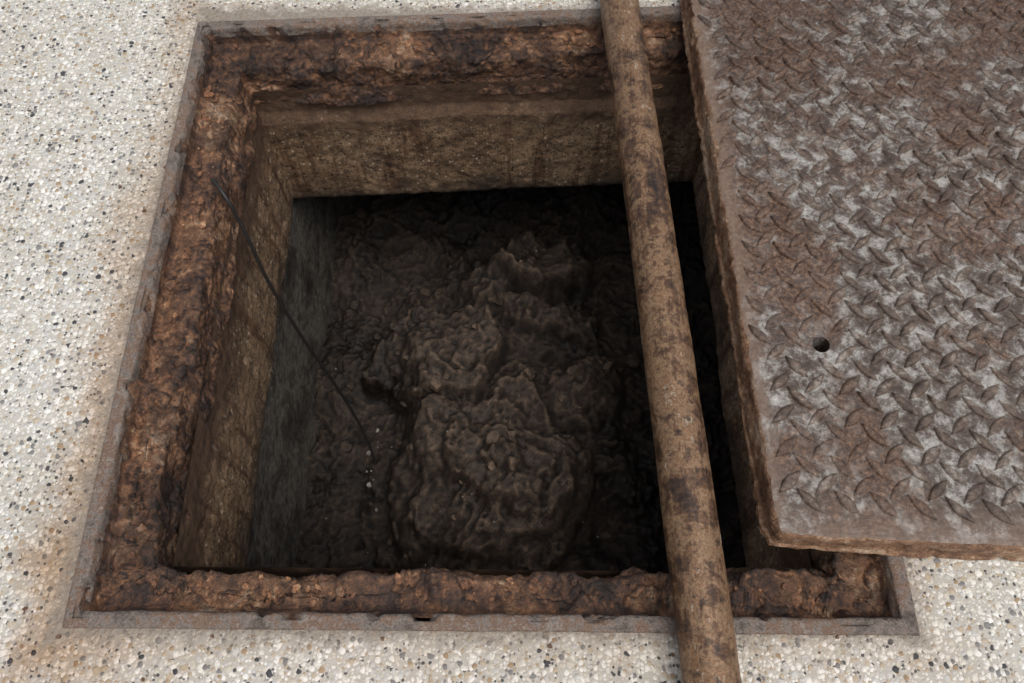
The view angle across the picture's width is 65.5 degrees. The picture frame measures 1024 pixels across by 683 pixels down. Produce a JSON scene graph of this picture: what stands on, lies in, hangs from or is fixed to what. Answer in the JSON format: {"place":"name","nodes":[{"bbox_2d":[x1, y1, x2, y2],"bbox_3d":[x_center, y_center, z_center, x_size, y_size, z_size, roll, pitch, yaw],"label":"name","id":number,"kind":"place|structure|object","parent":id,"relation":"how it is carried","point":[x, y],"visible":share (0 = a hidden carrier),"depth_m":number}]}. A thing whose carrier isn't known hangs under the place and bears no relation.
{"place":"outdoors","nodes":[
{"label":"outdoors","id":0,"kind":"place"},
{"bbox_2d":[0,0,1023,682],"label":"pavement","id":1,"kind":"structure","parent":0,"point":[86,124],"depth_m":1.05},
{"bbox_2d":[22,0,848,681],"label":"loose rust chips","id":2,"kind":"object","parent":1,"relation":"on","point":[92,456],"visible":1,"depth_m":0.95},
{"bbox_2d":[62,6,919,635],"bbox_3d":[-0.033,-0.103,1.224,1.031,0.114,1.058,0,64,0],"label":"manhole frame","id":3,"kind":"object","parent":1,"relation":"in","point":[128,576],"visible":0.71,"depth_m":1.10},
{"bbox_2d":[173,73,811,620],"bbox_3d":[0.180,0.012,1.711,1.340,0.925,1.800,0,64,0],"label":"manhole pit","id":4,"kind":"object","parent":1,"relation":"in","point":[255,441],"visible":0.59,"depth_m":1.51},
{"bbox_2d":[210,178,376,464],"bbox_3d":[-0.391,0.011,1.541,0.021,0.752,0.284,-35,69,-16],"label":"hanging wire","id":5,"kind":"object","parent":4,"relation":"hanging from","point":[232,208],"visible":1,"depth_m":1.41},
{"bbox_2d":[296,182,745,571],"bbox_3d":[0.190,0.070,1.826,1.336,0.342,1.819,0,64,0],"label":"sewer sludge","id":6,"kind":"object","parent":4,"relation":"in","point":[540,504],"visible":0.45,"depth_m":1.84},
{"bbox_2d":[325,249,630,565],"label":"rubble chips","id":7,"kind":"object","parent":6,"relation":"on","point":[368,453],"visible":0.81,"depth_m":1.80},
{"bbox_2d":[335,208,664,570],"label":"sludge clods","id":8,"kind":"object","parent":6,"relation":"on","point":[493,437],"visible":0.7,"depth_m":1.83},
{"bbox_2d":[600,0,741,682],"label":"rusty steel pipe","id":9,"kind":"object","parent":1,"relation":"on","point":[705,633],"visible":1,"depth_m":1.02},
{"bbox_2d":[679,0,1023,561],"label":"manhole cover","id":10,"kind":"object","parent":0,"point":[863,163],"visible":1,"depth_m":1.12}
]}

